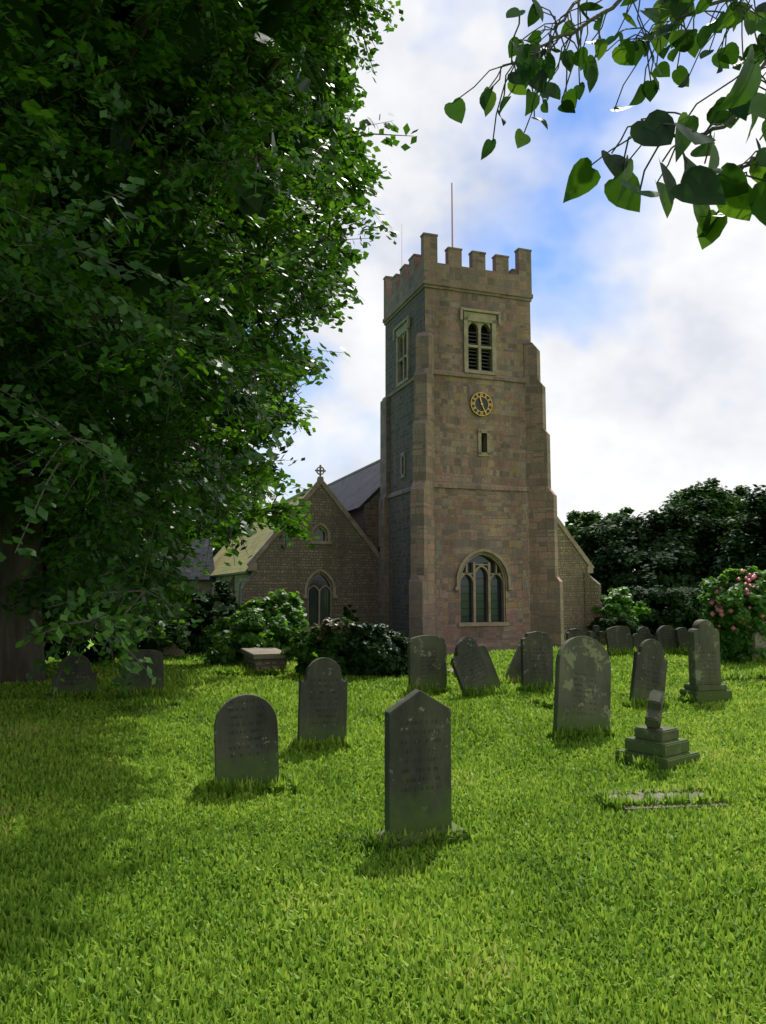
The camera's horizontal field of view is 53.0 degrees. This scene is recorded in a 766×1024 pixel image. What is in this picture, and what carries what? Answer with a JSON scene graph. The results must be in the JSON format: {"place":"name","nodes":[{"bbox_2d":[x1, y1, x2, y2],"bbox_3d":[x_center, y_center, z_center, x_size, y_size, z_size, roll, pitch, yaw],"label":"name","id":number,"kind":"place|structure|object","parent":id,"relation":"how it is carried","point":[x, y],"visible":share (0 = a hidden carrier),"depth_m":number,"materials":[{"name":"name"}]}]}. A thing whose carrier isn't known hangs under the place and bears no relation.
{"place":"outdoors","nodes":[
{"label":"outdoors","id":0,"kind":"place"},
{"bbox_2d":[0,632,765,1023],"bbox_3d":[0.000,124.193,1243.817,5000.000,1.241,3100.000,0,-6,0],"label":"lawn","id":1,"kind":"structure","parent":0,"point":[417,944],"depth_m":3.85,"materials":[{"name":"green plant"}]},
{"bbox_2d":[42,611,89,660],"bbox_3d":[-11.962,3.816,26.059,4.015,2.913,3.490,0,-6,0],"label":"hedge","id":2,"kind":"object","parent":1,"relation":"on","point":[63,640],"visible":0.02,"depth_m":25.26,"materials":[{"name":"green plant"}]},
{"bbox_2d":[52,655,96,695],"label":"gravestone","id":3,"kind":"object","parent":1,"relation":"on","point":[80,677],"visible":0.73,"depth_m":11.55,"materials":[{"name":"grey stone"}]},
{"bbox_2d":[43,618,133,662],"bbox_3d":[-10.347,4.038,26.988,4.305,2.952,3.188,0,-6,0],"label":"hedge","id":4,"kind":"object","parent":1,"relation":"on","point":[91,654],"visible":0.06,"depth_m":26.38,"materials":[{"name":"green plant"}]},
{"bbox_2d":[121,649,163,693],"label":"gravestone","id":5,"kind":"object","parent":1,"relation":"on","point":[156,667],"visible":0.52,"depth_m":11.82,"materials":[{"name":"grey stone"}]},
{"bbox_2d":[138,703,179,710],"bbox_3d":[-3.130,2.797,10.667,0.600,0.235,0.500,3,-6,-24],"label":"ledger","id":6,"kind":"object","parent":1,"relation":"on","point":[156,707],"visible":0.11,"depth_m":10.45,"materials":[{"name":"grey stone"}]},
{"bbox_2d":[114,601,211,658],"bbox_3d":[-8.864,4.152,28.814,4.628,3.059,3.259,0,-6,0],"label":"hedge","id":7,"kind":"object","parent":1,"relation":"on","point":[183,643],"visible":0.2,"depth_m":28.17,"materials":[{"name":"green plant"}]},
{"bbox_2d":[162,639,184,656],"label":"gravestone","id":8,"kind":"object","parent":1,"relation":"on","point":[173,649],"visible":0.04,"depth_m":28.84,"materials":[{"name":"grey stone"}]},
{"bbox_2d":[148,538,215,634],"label":"roof","id":9,"kind":"structure","parent":1,"relation":"on","point":[205,582],"depth_m":45.16,"materials":[{"name":"stone"}]},
{"bbox_2d":[156,579,245,655],"bbox_3d":[-7.566,4.281,30.787,4.825,3.206,3.243,0,-6,0],"label":"hedge","id":10,"kind":"object","parent":1,"relation":"on","point":[197,637],"visible":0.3,"depth_m":30.53,"materials":[{"name":"green plant"}]},
{"bbox_2d":[0,0,417,698],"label":"lime tree","id":11,"kind":"object","parent":1,"relation":"on","point":[130,532],"depth_m":7.96,"materials":[{"name":"green plant"}]},
{"bbox_2d":[190,497,265,557],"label":"tree","id":12,"kind":"object","parent":1,"relation":"on","point":[216,551],"visible":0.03,"depth_m":71.72,"materials":[{"name":"green plant"}]},
{"bbox_2d":[214,694,290,795],"bbox_3d":[-1.142,1.980,6.439,0.726,0.886,0.306,0,-8,-17],"label":"gravestone","id":13,"kind":"object","parent":1,"relation":"on","point":[245,736],"visible":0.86,"depth_m":6.41,"materials":[{"name":"grey stone"}]},
{"bbox_2d":[200,588,317,665],"bbox_3d":[-2.898,2.688,17.627,2.787,1.870,2.268,0,-6,0],"label":"shrub","id":14,"kind":"object","parent":1,"relation":"on","point":[244,628],"visible":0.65,"depth_m":17.27,"materials":[{"name":"green plant"}]},
{"bbox_2d":[218,589,308,629],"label":"shrub tips","id":15,"kind":"object","parent":14,"relation":"on","point":[295,616],"visible":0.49,"depth_m":17.80,"materials":[{"name":"green plant"}]},
{"bbox_2d":[240,647,290,672],"bbox_3d":[-2.419,3.083,15.659,0.732,0.510,1.620,2,-6,-19],"label":"chest tomb","id":16,"kind":"object","parent":1,"relation":"on","point":[257,659],"visible":0.69,"depth_m":15.01,"materials":[{"name":"stone"}]},
{"bbox_2d":[215,485,378,633],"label":"aisle walls","id":17,"kind":"structure","parent":1,"relation":"on","point":[347,559],"depth_m":33.96,"materials":[{"name":"brown stone"}]},
{"bbox_2d":[211,572,250,576],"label":"gutters","id":18,"kind":"object","parent":17,"relation":"attached to","point":[232,574],"visible":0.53,"depth_m":36.76,"materials":[{"name":"black metal"}]},
{"bbox_2d":[210,488,309,575],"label":"roof","id":19,"kind":"structure","parent":17,"relation":"on","point":[257,540],"depth_m":39.46,"materials":[{"name":"beige stone"}]},
{"bbox_2d":[212,523,342,647],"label":"window surrounds","id":20,"kind":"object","parent":17,"relation":"in","point":[246,592],"depth_m":33.77,"materials":[{"name":"beige stone"}]},
{"bbox_2d":[246,465,378,570],"bbox_3d":[-2.798,0.254,34.051,6.408,4.720,0.370,2,-6,-19],"label":"gable coping","id":21,"kind":"object","parent":17,"relation":"attached to","point":[251,563],"visible":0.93,"depth_m":34.09,"materials":[{"name":"stone"}]},
{"bbox_2d":[308,577,329,625],"bbox_3d":[-2.832,3.936,33.787,1.040,2.140,0.011,2,-6,-19],"label":"window","id":22,"kind":"structure","parent":17,"relation":"attached to","point":[310,599],"depth_m":33.79,"materials":[{"name":"black metal"}]},
{"bbox_2d":[312,648,323,654],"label":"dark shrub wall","id":23,"kind":"structure","parent":1,"relation":"on","point":[316,651],"depth_m":25.18,"materials":[{"name":"green plant"}]},
{"bbox_2d":[280,617,363,676],"bbox_3d":[-0.958,2.547,14.673,1.966,1.154,1.329,0,-6,0],"label":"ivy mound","id":24,"kind":"object","parent":1,"relation":"on","point":[307,642],"visible":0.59,"depth_m":14.21,"materials":[{"name":"green plant"}]},
{"bbox_2d":[309,617,367,644],"bbox_3d":[-0.801,2.259,14.532,1.234,0.562,1.017,0,-6,0],"label":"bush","id":25,"kind":"object","parent":24,"relation":"on","point":[329,623],"visible":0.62,"depth_m":14.22,"materials":[{"name":"green plant"}]},
{"bbox_2d":[297,657,347,746],"bbox_3d":[-0.636,2.052,8.130,0.516,1.008,0.080,4,-10,-19],"label":"gravestone","id":26,"kind":"object","parent":1,"relation":"on","point":[322,703],"visible":0.92,"depth_m":8.10,"materials":[{"name":"grey stone"}]},
{"bbox_2d":[342,604,358,621],"bbox_3d":[-1.247,4.189,26.979,0.864,1.942,0.893,4,-7,-34],"label":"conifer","id":27,"kind":"object","parent":1,"relation":"on","point":[347,613],"visible":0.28,"depth_m":26.96,"materials":[{"name":"green plant"}]},
{"bbox_2d":[349,491,379,549],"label":"nave walls","id":28,"kind":"structure","parent":1,"relation":"on","point":[365,517],"depth_m":34.80,"materials":[{"name":"brown stone"}]},
{"bbox_2d":[327,459,379,511],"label":"roof","id":29,"kind":"structure","parent":28,"relation":"on","point":[358,489],"depth_m":41.21,"materials":[{"name":"grey tile"}]},
{"bbox_2d":[344,622,409,675],"bbox_3d":[-0.081,2.563,14.329,1.338,1.048,1.352,0,-6,0],"label":"bush","id":30,"kind":"object","parent":1,"relation":"on","point":[383,652],"visible":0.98,"depth_m":13.98,"materials":[{"name":"green plant"}]},
{"bbox_2d":[374,689,467,853],"bbox_3d":[0.237,1.751,5.183,0.621,1.085,0.260,2,-6,-22],"label":"gravestone","id":31,"kind":"object","parent":1,"relation":"on","point":[417,760],"visible":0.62,"depth_m":5.14,"materials":[{"name":"grey stone"}]},
{"bbox_2d":[408,635,446,689],"bbox_3d":[0.701,2.442,12.098,0.623,0.993,0.094,2,-8,-19],"label":"gravestone","id":32,"kind":"object","parent":1,"relation":"on","point":[427,661],"visible":0.84,"depth_m":12.06,"materials":[{"name":"grey stone"}]},
{"bbox_2d":[382,232,532,654],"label":"tower dressings","id":33,"kind":"structure","parent":1,"relation":"on","point":[412,279],"depth_m":32.03,"materials":[{"name":"stone"}]},
{"bbox_2d":[453,637,475,656],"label":"gravestone","id":34,"kind":"object","parent":1,"relation":"on","point":[462,638],"visible":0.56,"depth_m":16.12,"materials":[{"name":"grey stone"}]},
{"bbox_2d":[451,639,502,694],"bbox_3d":[1.415,2.441,11.868,0.632,0.996,0.099,-18,-8,-24],"label":"gravestone","id":35,"kind":"object","parent":1,"relation":"on","point":[472,664],"visible":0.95,"depth_m":11.83,"materials":[{"name":"grey stone"}]},
{"bbox_2d":[503,645,520,681],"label":"gravestone","id":36,"kind":"object","parent":1,"relation":"on","point":[514,670],"visible":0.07,"depth_m":13.42,"materials":[{"name":"grey stone"}]},
{"bbox_2d":[520,631,553,689],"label":"gravestone","id":37,"kind":"object","parent":1,"relation":"on","point":[536,656],"visible":0.86,"depth_m":12.34,"materials":[{"name":"grey stone"}]},
{"bbox_2d":[557,523,588,641],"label":"aisle walls","id":38,"kind":"structure","parent":1,"relation":"on","point":[572,566],"depth_m":37.85,"materials":[{"name":"stone"}]},
{"bbox_2d":[557,516,593,572],"bbox_3d":[7.458,0.603,37.606,6.408,4.720,0.370,2,-6,-19],"label":"gable coping","id":39,"kind":"object","parent":38,"relation":"attached to","point":[590,566],"visible":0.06,"depth_m":38.07,"materials":[{"name":"stone"}]},
{"bbox_2d":[566,628,585,639],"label":"gravestone","id":40,"kind":"object","parent":1,"relation":"on","point":[573,632],"visible":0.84,"depth_m":17.68,"materials":[{"name":"grey stone"}]},
{"bbox_2d":[553,636,610,735],"bbox_3d":[2.283,2.029,8.782,0.674,1.216,0.100,11,-17,-15],"label":"gravestone","id":41,"kind":"object","parent":1,"relation":"on","point":[582,693],"visible":0.87,"depth_m":8.74,"materials":[{"name":"grey stone"}]},
{"bbox_2d":[565,511,616,546],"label":"tree","id":42,"kind":"object","parent":1,"relation":"on","point":[591,516],"visible":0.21,"depth_m":54.71,"materials":[{"name":"green plant"}]},
{"bbox_2d":[566,513,607,531],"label":"tree crown tips","id":43,"kind":"object","parent":42,"relation":"attached to","point":[582,522],"visible":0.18,"depth_m":54.95,"materials":[{"name":"green plant"}]},
{"bbox_2d":[588,625,604,642],"bbox_3d":[5.057,3.088,18.211,0.440,0.793,0.320,2,-6,-19],"label":"grave cross","id":44,"kind":"object","parent":1,"relation":"on","point":[596,633],"visible":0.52,"depth_m":18.19,"materials":[{"name":"grey stone"}]},
{"bbox_2d":[566,507,634,533],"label":"broadleaf tree","id":45,"kind":"object","parent":1,"relation":"on","point":[628,511],"visible":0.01,"depth_m":57.11,"materials":[{"name":"green plant"}]},
{"bbox_2d":[586,616,642,637],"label":"dark hedge","id":46,"kind":"object","parent":1,"relation":"on","point":[604,623],"visible":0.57,"depth_m":36.44,"materials":[{"name":"green plant"}]},
{"bbox_2d":[605,626,632,652],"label":"gravestone","id":47,"kind":"object","parent":1,"relation":"on","point":[617,637],"visible":0.83,"depth_m":18.11,"materials":[{"name":"grey stone"}]},
{"bbox_2d":[592,586,650,625],"bbox_3d":[11.623,4.912,37.920,3.576,2.529,2.221,0,-6,0],"label":"light shrub","id":48,"kind":"object","parent":1,"relation":"on","point":[621,607],"visible":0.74,"depth_m":37.37,"materials":[{"name":"green plant"}]},
{"bbox_2d":[601,587,650,615],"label":"shrub tips","id":49,"kind":"object","parent":48,"relation":"attached to","point":[613,589],"visible":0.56,"depth_m":37.97,"materials":[{"name":"green plant"}]},
{"bbox_2d":[632,627,654,648],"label":"gravestone","id":50,"kind":"object","parent":1,"relation":"on","point":[640,635],"visible":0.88,"depth_m":18.47,"materials":[{"name":"grey stone"}]},
{"bbox_2d":[629,639,667,702],"bbox_3d":[3.827,2.357,11.055,0.544,1.060,0.078,16,-15,-17],"label":"gravestone","id":51,"kind":"object","parent":1,"relation":"on","point":[649,670],"visible":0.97,"depth_m":11.03,"materials":[{"name":"grey stone"}]},
{"bbox_2d":[574,492,733,625],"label":"yew tree","id":52,"kind":"object","parent":1,"relation":"on","point":[672,558],"visible":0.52,"depth_m":48.25,"materials":[{"name":"green plant"}]},
{"bbox_2d":[572,494,727,573],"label":"yew tree tips","id":53,"kind":"object","parent":52,"relation":"attached to","point":[617,516],"visible":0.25,"depth_m":49.19,"materials":[{"name":"green plant"}]},
{"bbox_2d":[615,689,699,770],"bbox_3d":[2.622,2.093,7.391,0.587,0.772,0.563,4,-7,-37],"label":"stepped monument cross","id":54,"kind":"object","parent":1,"relation":"on","point":[651,737],"visible":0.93,"depth_m":7.23,"materials":[{"name":"grey stone"}]},
{"bbox_2d":[598,787,730,813],"bbox_3d":[2.170,2.340,5.979,0.850,0.230,0.550,1,-6,-7],"label":"ledger","id":55,"kind":"object","parent":1,"relation":"on","point":[640,794],"visible":0.24,"depth_m":5.96,"materials":[{"name":"grey stone"}]},
{"bbox_2d":[655,625,677,650],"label":"gravestone","id":56,"kind":"object","parent":1,"relation":"on","point":[665,637],"visible":0.7,"depth_m":18.35,"materials":[{"name":"grey stone"}]},
{"bbox_2d":[609,585,752,635],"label":"bush","id":57,"kind":"object","parent":1,"relation":"on","point":[677,607],"visible":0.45,"depth_m":42.16,"materials":[{"name":"green plant"}]},
{"bbox_2d":[632,587,706,593],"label":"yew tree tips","id":58,"kind":"object","parent":57,"relation":"attached to","point":[677,587],"visible":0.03,"depth_m":43.17,"materials":[{"name":"green plant"}]},
{"bbox_2d":[674,627,687,650],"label":"gravestone","id":59,"kind":"object","parent":1,"relation":"on","point":[681,637],"visible":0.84,"depth_m":18.29,"materials":[{"name":"grey stone"}]},
{"bbox_2d":[650,478,755,533],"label":"yew tree","id":60,"kind":"object","parent":1,"relation":"on","point":[728,510],"visible":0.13,"depth_m":59.91,"materials":[{"name":"green plant"}]},
{"bbox_2d":[660,478,748,514],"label":"yew tree tips","id":61,"kind":"object","parent":60,"relation":"attached to","point":[709,480],"visible":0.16,"depth_m":60.32,"materials":[{"name":"green plant"}]},
{"bbox_2d":[679,619,732,704],"bbox_3d":[4.793,2.262,11.459,0.628,1.307,0.402,2,-6,-15],"label":"gravestone","id":62,"kind":"object","parent":1,"relation":"on","point":[703,684],"visible":0.96,"depth_m":11.38,"materials":[{"name":"grey stone"}]},
{"bbox_2d":[703,484,765,591],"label":"yew tree","id":63,"kind":"object","parent":1,"relation":"on","point":[753,554],"visible":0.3,"depth_m":45.35,"materials":[{"name":"green plant"}]},
{"bbox_2d":[708,489,765,565],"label":"yew tree tips","id":64,"kind":"object","parent":63,"relation":"attached to","point":[729,548],"visible":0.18,"depth_m":45.53,"materials":[{"name":"green plant"}]},
{"bbox_2d":[718,613,765,662],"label":"rose bush","id":65,"kind":"object","parent":1,"relation":"on","point":[737,644],"visible":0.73,"depth_m":16.52,"materials":[{"name":"green plant"}]},
{"bbox_2d":[697,566,765,630],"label":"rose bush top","id":66,"kind":"object","parent":65,"relation":"on","point":[728,595],"visible":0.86,"depth_m":16.71,"materials":[{"name":"green plant"}]},
{"bbox_2d":[701,567,765,594],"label":"rose bush tips","id":67,"kind":"object","parent":66,"relation":"on","point":[726,574],"visible":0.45,"depth_m":17.07,"materials":[{"name":"green plant"}]},
{"bbox_2d":[709,569,765,634],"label":"flowers","id":68,"kind":"object","parent":66,"relation":"attached to","point":[753,577],"visible":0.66,"depth_m":16.64,"materials":[{"name":"pink plant"}]},
{"bbox_2d":[721,677,765,681],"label":"ledger","id":69,"kind":"object","parent":1,"relation":"on","point":[749,680],"visible":0.02,"depth_m":13.63,"materials":[{"name":"grey stone"}]},
{"bbox_2d":[752,632,765,658],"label":"gravestone","id":70,"kind":"object","parent":1,"relation":"on","point":[758,637],"visible":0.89,"depth_m":16.30,"materials":[{"name":"grey stone"}]},
{"bbox_2d":[85,0,765,569],"label":"sky","id":71,"kind":"structure","parent":0,"point":[651,342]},
{"bbox_2d":[385,287,530,643],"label":"tower walls","id":72,"kind":"structure","parent":0,"point":[471,520],"depth_m":31.40,"materials":[{"name":"brown stone"}]},
{"bbox_2d":[451,183,452,246],"bbox_3d":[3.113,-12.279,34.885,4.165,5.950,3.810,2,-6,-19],"label":"flagpole","id":73,"kind":"object","parent":72,"relation":"on","point":[452,211],"visible":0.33,"depth_m":35.37,"materials":[{"name":"grey metal"}]},
{"bbox_2d":[393,307,512,626],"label":"tower windows","id":74,"kind":"structure","parent":72,"relation":"in","point":[482,579],"depth_m":31.33,"materials":[{"name":"beige stone"}]},
{"bbox_2d":[379,330,563,646],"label":"buttresses","id":75,"kind":"structure","parent":72,"relation":"attached to","point":[546,601],"depth_m":31.14,"materials":[{"name":"brown stone"}]},
{"bbox_2d":[470,392,491,415],"bbox_3d":[4.030,-4.407,31.397,0.980,0.980,0.070,2,-6,-19],"label":"tower clock","id":76,"kind":"object","parent":72,"relation":"attached to","point":[481,403],"visible":1,"depth_m":31.39,"materials":[{"name":"gold metal"}]},
{"bbox_2d":[584,572,605,643],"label":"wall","id":77,"kind":"structure","parent":0,"point":[592,586],"depth_m":37.79,"materials":[{"name":"brown stone"}]},
{"bbox_2d":[444,0,765,249],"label":"branch","id":78,"kind":"object","parent":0,"point":[730,192],"depth_m":1.39,"materials":[{"name":"green plant"}]}
]}

